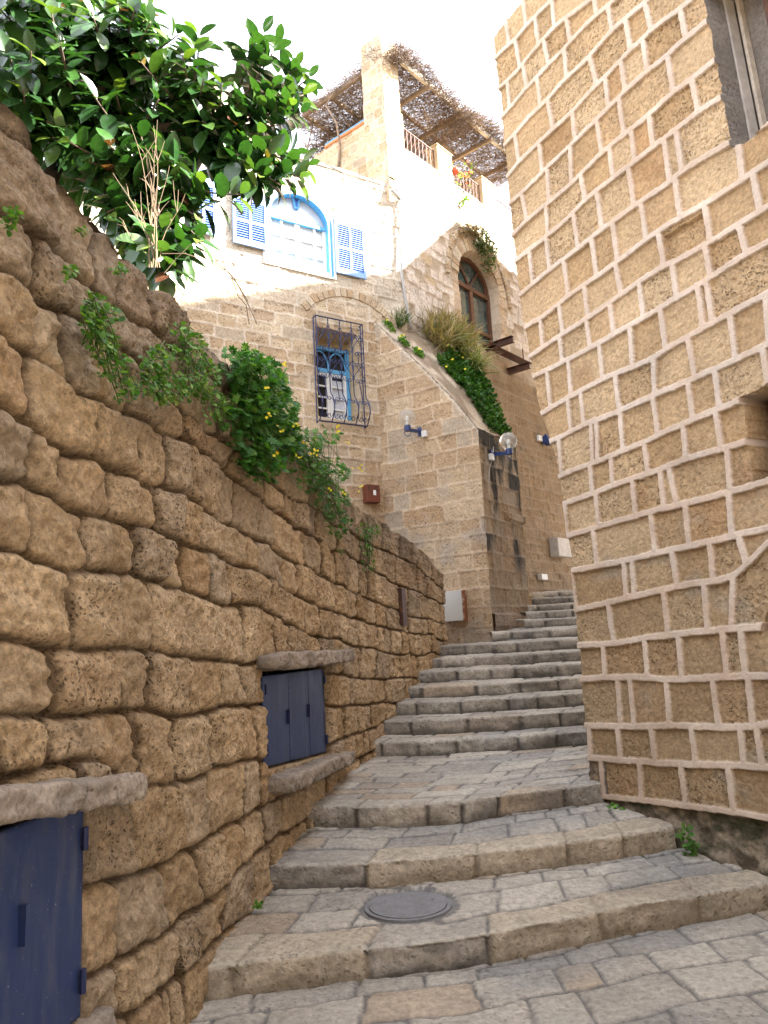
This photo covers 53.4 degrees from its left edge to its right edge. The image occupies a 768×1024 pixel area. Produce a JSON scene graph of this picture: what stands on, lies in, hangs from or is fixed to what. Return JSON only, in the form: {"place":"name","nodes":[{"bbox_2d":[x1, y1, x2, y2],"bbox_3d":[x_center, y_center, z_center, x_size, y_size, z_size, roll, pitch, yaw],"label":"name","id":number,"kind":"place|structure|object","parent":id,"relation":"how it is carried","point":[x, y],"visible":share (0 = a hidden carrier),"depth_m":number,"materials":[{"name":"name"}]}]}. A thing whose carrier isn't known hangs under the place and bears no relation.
{"place":"outdoors","nodes":[
{"label":"outdoors","id":0,"kind":"place"},
{"bbox_2d":[43,0,520,224],"label":"sky","id":1,"kind":"structure","parent":0,"point":[462,33],"materials":[{"name":"white"}]},
{"bbox_2d":[276,34,508,195],"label":"pergola","id":2,"kind":"object","parent":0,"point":[462,117],"visible":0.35,"depth_m":15.68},
{"bbox_2d":[189,910,767,1023],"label":"pavement","id":3,"kind":"structure","parent":0,"point":[713,972],"depth_m":3.79,"materials":[{"name":"grey stone"}]},
{"bbox_2d":[203,590,767,1001],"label":"stone stairs","id":4,"kind":"structure","parent":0,"point":[471,792],"depth_m":5.19,"materials":[{"name":"grey stone"}]},
{"bbox_2d":[252,899,262,908],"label":"weed","id":5,"kind":"object","parent":4,"relation":"on","point":[258,905],"visible":1,"depth_m":4.57,"materials":[{"name":"green plant"}]},
{"bbox_2d":[67,33,572,643],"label":"hillside house","id":6,"kind":"structure","parent":4,"relation":"on","point":[297,263],"depth_m":12.59,"materials":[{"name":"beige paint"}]},
{"bbox_2d":[263,186,336,279],"bbox_3d":[-1.417,-4.628,12.532,1.299,1.542,0.170,3,-12,-31],"label":"arched window","id":7,"kind":"structure","parent":6,"relation":"in","point":[300,234],"depth_m":12.60,"materials":[{"name":"teal paint"}]},
{"bbox_2d":[316,346,351,420],"bbox_3d":[-0.912,-2.083,12.607,0.766,1.295,0.080,3,-12,-31],"label":"sash window","id":8,"kind":"structure","parent":6,"relation":"in","point":[328,405],"depth_m":12.66,"materials":[{"name":"teal paint"}]},
{"bbox_2d":[312,315,370,428],"bbox_3d":[-0.676,-2.270,12.279,0.888,1.774,0.229,3,-12,-31],"label":"window grille","id":9,"kind":"object","parent":6,"relation":"attached to","point":[341,364],"depth_m":12.27,"materials":[{"name":"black metal"}]},
{"bbox_2d":[324,162,385,191],"bbox_3d":[-0.486,-5.810,13.263,1.237,0.209,0.011,3,-12,-31],"label":"cable","id":10,"kind":"object","parent":6,"relation":"attached to","point":[354,177],"visible":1,"depth_m":13.24,"materials":[{"name":"grey paint"}]},
{"bbox_2d":[363,484,380,503],"bbox_3d":[-0.197,-0.286,12.207,0.249,0.293,0.146,3,-12,-31],"label":"meter box","id":11,"kind":"object","parent":6,"relation":"attached to","point":[371,493],"visible":0.98,"depth_m":12.15,"materials":[{"name":"red metal"}]},
{"bbox_2d":[382,318,396,333],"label":"weed","id":12,"kind":"object","parent":6,"relation":"on","point":[389,324],"visible":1,"depth_m":12.93,"materials":[{"name":"green plant"}]},
{"bbox_2d":[390,188,412,329],"bbox_3d":[0.316,-4.453,13.424,0.080,2.567,0.373,-11,-13,38],"label":"drain pipe","id":13,"kind":"object","parent":6,"relation":"attached to","point":[395,194],"visible":1,"depth_m":13.40,"materials":[{"name":"white metal"}]},
{"bbox_2d":[388,306,414,328],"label":"grass tuft","id":14,"kind":"object","parent":6,"relation":"on","point":[398,319],"visible":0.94,"depth_m":13.16,"materials":[{"name":"green plant"}]},
{"bbox_2d":[397,334,410,346],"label":"weed","id":15,"kind":"object","parent":6,"relation":"on","point":[402,338],"visible":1,"depth_m":12.68,"materials":[{"name":"green plant"}]},
{"bbox_2d":[398,409,427,437],"bbox_3d":[0.441,-1.360,11.934,0.268,0.431,0.553,-10,-12,34],"label":"wall lamp","id":16,"kind":"object","parent":6,"relation":"attached to","point":[406,418],"visible":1,"depth_m":11.76,"materials":[{"name":"clear glass"}]},
{"bbox_2d":[411,346,425,357],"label":"weed","id":17,"kind":"object","parent":6,"relation":"on","point":[419,351],"visible":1,"depth_m":12.62,"materials":[{"name":"green plant"}]},
{"bbox_2d":[403,127,434,168],"bbox_3d":[0.631,-6.936,14.612,0.024,0.514,1.102,-11,-13,39],"label":"terrace railing","id":18,"kind":"object","parent":6,"relation":"on","point":[422,145],"visible":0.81,"depth_m":14.68,"materials":[{"name":"metal"}]},
{"bbox_2d":[402,204,462,231],"bbox_3d":[0.954,-5.651,14.530,0.011,0.546,1.987,-11,-13,39],"label":"cable","id":19,"kind":"object","parent":6,"relation":"attached to","point":[428,222],"visible":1,"depth_m":14.32,"materials":[{"name":"grey paint"}]},
{"bbox_2d":[418,299,488,352],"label":"dry grass","id":20,"kind":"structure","parent":6,"relation":"attached to","point":[439,337],"depth_m":13.46,"materials":[{"name":"beige plant"}]},
{"bbox_2d":[443,590,467,621],"bbox_3d":[1.042,1.401,11.366,0.362,0.456,0.160,-10,-12,32],"label":"utility cabinet","id":21,"kind":"object","parent":6,"relation":"attached to","point":[455,605],"visible":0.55,"depth_m":11.28,"materials":[{"name":"white metal"}]},
{"bbox_2d":[436,341,481,383],"bbox_3d":[1.281,-2.556,12.981,0.487,1.131,0.946,-10,-12,33],"label":"creeper","id":22,"kind":"object","parent":6,"relation":"attached to","point":[455,364],"visible":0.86,"depth_m":12.83,"materials":[{"name":"green plant"}]},
{"bbox_2d":[459,195,469,205],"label":"weed","id":23,"kind":"object","parent":6,"relation":"on","point":[465,198],"visible":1,"depth_m":15.40,"materials":[{"name":"green plant"}]},
{"bbox_2d":[452,165,479,201],"bbox_3d":[1.681,-6.772,15.831,0.024,0.514,1.084,-11,-13,39],"label":"terrace railing","id":24,"kind":"object","parent":6,"relation":"on","point":[475,184],"visible":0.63,"depth_m":15.94,"materials":[{"name":"metal"}]},
{"bbox_2d":[449,157,476,188],"bbox_3d":[1.505,-6.872,15.605,0.733,0.545,0.909,-3,-10,0],"label":"flower pot","id":25,"kind":"object","parent":24,"relation":"hanging from","point":[455,171],"visible":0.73,"depth_m":15.39,"materials":[{"name":"orange ceramic"}]},
{"bbox_2d":[432,312,501,376],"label":"dry grass","id":26,"kind":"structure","parent":6,"relation":"attached to","point":[471,355],"depth_m":13.31,"materials":[{"name":"beige plant"}]},
{"bbox_2d":[458,221,486,239],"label":"hanging bush","id":27,"kind":"object","parent":6,"relation":"attached to","point":[473,227],"visible":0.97,"depth_m":15.30,"materials":[{"name":"green plant"}]},
{"bbox_2d":[458,256,492,343],"bbox_3d":[1.761,-4.272,15.589,0.100,1.935,1.419,-11,-13,39],"label":"arched window","id":28,"kind":"structure","parent":6,"relation":"in","point":[475,299],"depth_m":15.78,"materials":[{"name":"brown wood"}]},
{"bbox_2d":[455,367,512,435],"bbox_3d":[1.668,-1.891,12.647,0.599,1.513,0.996,-9,-12,32],"label":"creeper","id":29,"kind":"object","parent":6,"relation":"attached to","point":[474,386],"visible":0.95,"depth_m":12.53,"materials":[{"name":"green plant"}]},
{"bbox_2d":[473,228,499,273],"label":"hanging bush","id":30,"kind":"object","parent":6,"relation":"hanging from","point":[488,261],"visible":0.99,"depth_m":15.61,"materials":[{"name":"green plant"}]},
{"bbox_2d":[485,335,513,351],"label":"steel beam","id":31,"kind":"structure","parent":6,"relation":"attached to","point":[505,341],"depth_m":15.04,"materials":[{"name":"brown metal"}]},
{"bbox_2d":[481,340,531,363],"bbox_3d":[2.537,-3.268,15.668,0.210,0.108,1.640,-11,-13,39],"label":"angle rail","id":32,"kind":"object","parent":31,"relation":"on","point":[511,356],"visible":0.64,"depth_m":15.60,"materials":[{"name":"metal"}]},
{"bbox_2d":[488,432,516,460],"bbox_3d":[1.823,-0.993,11.718,0.459,0.431,0.268,-8,-11,27],"label":"wall lamp","id":33,"kind":"object","parent":6,"relation":"attached to","point":[508,441],"visible":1,"depth_m":11.62,"materials":[{"name":"clear glass"}]},
{"bbox_2d":[496,198,511,224],"bbox_3d":[2.909,-6.580,17.258,0.024,0.514,1.592,-11,-13,39],"label":"terrace railing","id":34,"kind":"object","parent":6,"relation":"on","point":[506,207],"visible":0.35,"depth_m":17.00,"materials":[{"name":"white metal"}]},
{"bbox_2d":[506,362,530,374],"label":"steel beam","id":35,"kind":"structure","parent":6,"relation":"attached to","point":[518,368],"depth_m":15.68,"materials":[{"name":"brown metal"}]},
{"bbox_2d":[537,574,547,579],"bbox_3d":[3.223,1.322,15.513,0.100,0.122,0.246,-11,-13,39],"label":"junction box","id":36,"kind":"object","parent":6,"relation":"attached to","point":[542,576],"visible":1,"depth_m":15.44,"materials":[{"name":"white plastic"}]},
{"bbox_2d":[537,434,550,445],"bbox_3d":[3.460,-1.562,16.404,0.216,0.232,0.336,-11,-13,39],"label":"spotlight","id":37,"kind":"object","parent":6,"relation":"attached to","point":[545,438],"visible":0.93,"depth_m":16.39,"materials":[{"name":"white paint"}]},
{"bbox_2d":[549,537,571,557],"bbox_3d":[3.744,0.761,16.195,0.200,0.395,0.587,-11,-13,39],"label":"meter box","id":38,"kind":"object","parent":6,"relation":"attached to","point":[559,547],"visible":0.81,"depth_m":16.02,"materials":[{"name":"grey paint"}]},
{"bbox_2d":[364,891,451,922],"bbox_3d":[0.144,2.371,4.583,0.524,0.041,0.524,-3,-10,0],"label":"manhole cover","id":39,"kind":"object","parent":4,"relation":"on","point":[409,907],"visible":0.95,"depth_m":4.54,"materials":[{"name":"metal"}]},
{"bbox_2d":[607,802,625,810],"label":"weed","id":40,"kind":"object","parent":4,"relation":"on","point":[613,806],"visible":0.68,"depth_m":5.94,"materials":[{"name":"green plant"}]},
{"bbox_2d":[494,0,767,875],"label":"stone house","id":41,"kind":"structure","parent":4,"relation":"on","point":[635,144],"depth_m":5.75,"materials":[{"name":"beige stone"}]},
{"bbox_2d":[763,0,767,24],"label":"window frame","id":42,"kind":"structure","parent":41,"relation":"in","point":[765,2],"depth_m":5.37,"materials":[{"name":"brown wood"}]},
{"bbox_2d":[675,822,699,855],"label":"weed","id":43,"kind":"object","parent":4,"relation":"on","point":[689,844],"visible":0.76,"depth_m":5.29,"materials":[{"name":"green plant"}]},
{"label":"pavement","id":44,"kind":"structure","parent":0,"visible":0},
{"bbox_2d":[0,102,447,1023],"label":"retaining wall","id":45,"kind":"structure","parent":44,"relation":"on","point":[214,660],"depth_m":3.53,"materials":[{"name":"stone"}]},
{"bbox_2d":[0,205,23,236],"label":"weed","id":46,"kind":"object","parent":45,"relation":"attached to","point":[12,214],"visible":1,"depth_m":2.49,"materials":[{"name":"green plant"}]},
{"bbox_2d":[0,811,83,1023],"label":"hatch door","id":47,"kind":"structure","parent":45,"relation":"in","point":[41,860],"depth_m":2.52,"materials":[{"name":"blue paint"}]},
{"bbox_2d":[61,263,79,283],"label":"weed","id":48,"kind":"object","parent":45,"relation":"attached to","point":[73,274],"visible":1,"depth_m":2.87,"materials":[{"name":"green plant"}]},
{"bbox_2d":[73,225,90,237],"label":"weed","id":49,"kind":"object","parent":45,"relation":"attached to","point":[80,230],"visible":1,"depth_m":2.98,"materials":[{"name":"green plant"}]},
{"bbox_2d":[74,290,139,404],"bbox_3d":[-1.138,-0.678,3.185,0.146,0.413,0.565,-5,-10,9],"label":"creeping weed","id":50,"kind":"object","parent":45,"relation":"attached to","point":[95,321],"visible":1,"depth_m":3.11,"materials":[{"name":"green plant"}]},
{"bbox_2d":[109,261,128,277],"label":"weed","id":51,"kind":"object","parent":45,"relation":"attached to","point":[123,269],"visible":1,"depth_m":3.31,"materials":[{"name":"green plant"}]},
{"bbox_2d":[134,340,189,407],"bbox_3d":[-1.081,-0.684,3.792,0.125,0.405,0.684,-4,-10,6],"label":"creeping weed","id":52,"kind":"object","parent":45,"relation":"attached to","point":[164,357],"visible":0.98,"depth_m":3.70,"materials":[{"name":"green plant"}]},
{"bbox_2d":[168,321,230,425],"bbox_3d":[-1.037,-0.768,4.322,0.147,0.499,0.883,-4,-10,6],"label":"creeping weed","id":53,"kind":"object","parent":45,"relation":"attached to","point":[198,375],"visible":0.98,"depth_m":4.25,"materials":[{"name":"green plant"}]},
{"bbox_2d":[217,341,314,486],"bbox_3d":[-0.799,-0.668,5.384,0.282,1.040,1.570,-5,-10,11],"label":"yellow flower bush","id":54,"kind":"object","parent":45,"relation":"attached to","point":[248,385],"visible":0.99,"depth_m":5.08,"materials":[{"name":"green plant"}]},
{"bbox_2d":[260,673,290,766],"bbox_3d":[-0.755,1.469,5.396,0.050,0.631,0.504,-5,-10,12],"label":"hatch door","id":55,"kind":"structure","parent":45,"relation":"in","point":[278,720],"depth_m":5.38,"materials":[{"name":"blue paint"}]},
{"bbox_2d":[288,671,310,760],"bbox_3d":[-0.647,1.565,5.870,0.051,0.662,0.472,-5,-10,12],"label":"hatch door","id":56,"kind":"structure","parent":45,"relation":"in","point":[299,745],"depth_m":5.83,"materials":[{"name":"blue paint"}]},
{"bbox_2d":[306,669,325,755],"bbox_3d":[-0.556,1.657,6.328,0.035,0.693,0.463,-5,-10,11],"label":"hatch door","id":57,"kind":"structure","parent":45,"relation":"in","point":[317,726],"depth_m":6.28,"materials":[{"name":"blue paint"}]},
{"bbox_2d":[284,424,362,539],"bbox_3d":[-0.507,-0.352,6.728,0.235,1.096,2.064,-5,-10,11],"label":"yellow flower bush","id":58,"kind":"object","parent":45,"relation":"attached to","point":[324,471],"visible":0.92,"depth_m":6.68,"materials":[{"name":"green plant"}]},
{"bbox_2d":[356,521,380,572],"bbox_3d":[-0.156,0.370,8.285,0.132,0.582,0.981,-5,-10,13],"label":"creeping weed","id":59,"kind":"object","parent":45,"relation":"attached to","point":[367,543],"visible":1,"depth_m":8.23,"materials":[{"name":"green plant"}]},
{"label":"earth bank","id":60,"kind":"structure","parent":0,"visible":0},
{"bbox_2d":[0,0,323,296],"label":"rubber tree","id":61,"kind":"object","parent":60,"relation":"on","point":[85,85],"visible":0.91,"depth_m":6.09,"materials":[{"name":"green plant"}]},
{"bbox_2d":[114,120,256,323],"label":"dry stalks","id":62,"kind":"object","parent":61,"relation":"attached to","point":[152,189],"visible":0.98,"depth_m":5.29,"materials":[{"name":"beige plant"}]}
]}

